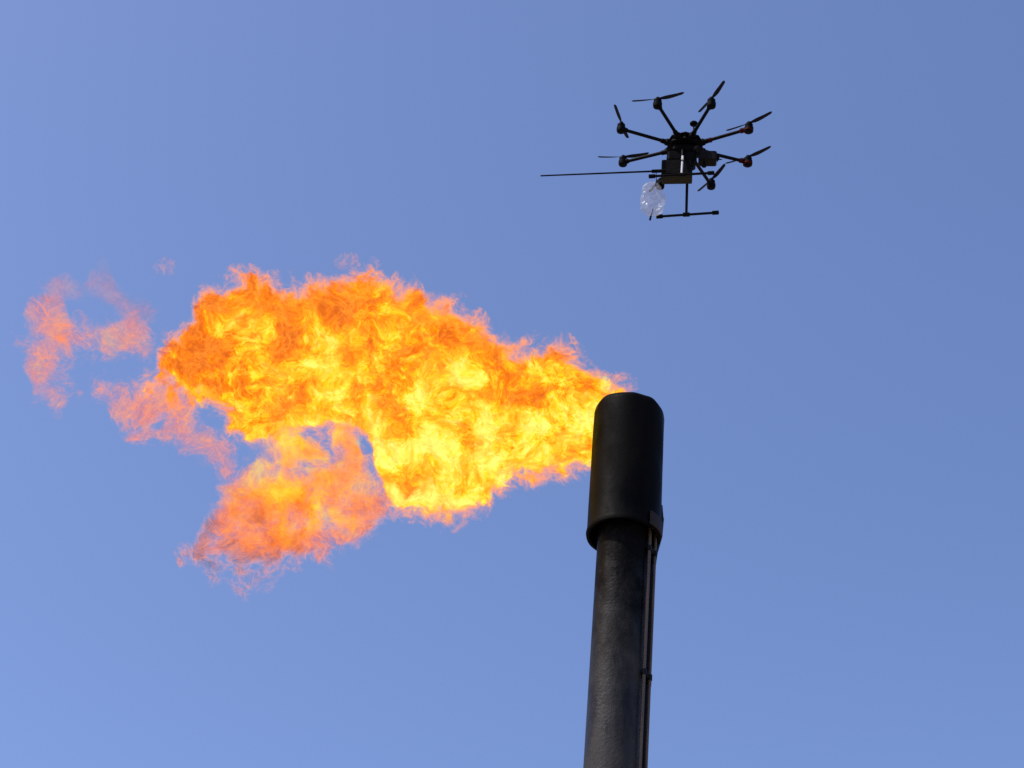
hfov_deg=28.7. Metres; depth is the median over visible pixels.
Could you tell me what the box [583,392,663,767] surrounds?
flare stack
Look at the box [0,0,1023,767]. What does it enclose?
sky
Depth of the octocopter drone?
18.01 m
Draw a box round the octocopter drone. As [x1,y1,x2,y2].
[540,81,771,218]

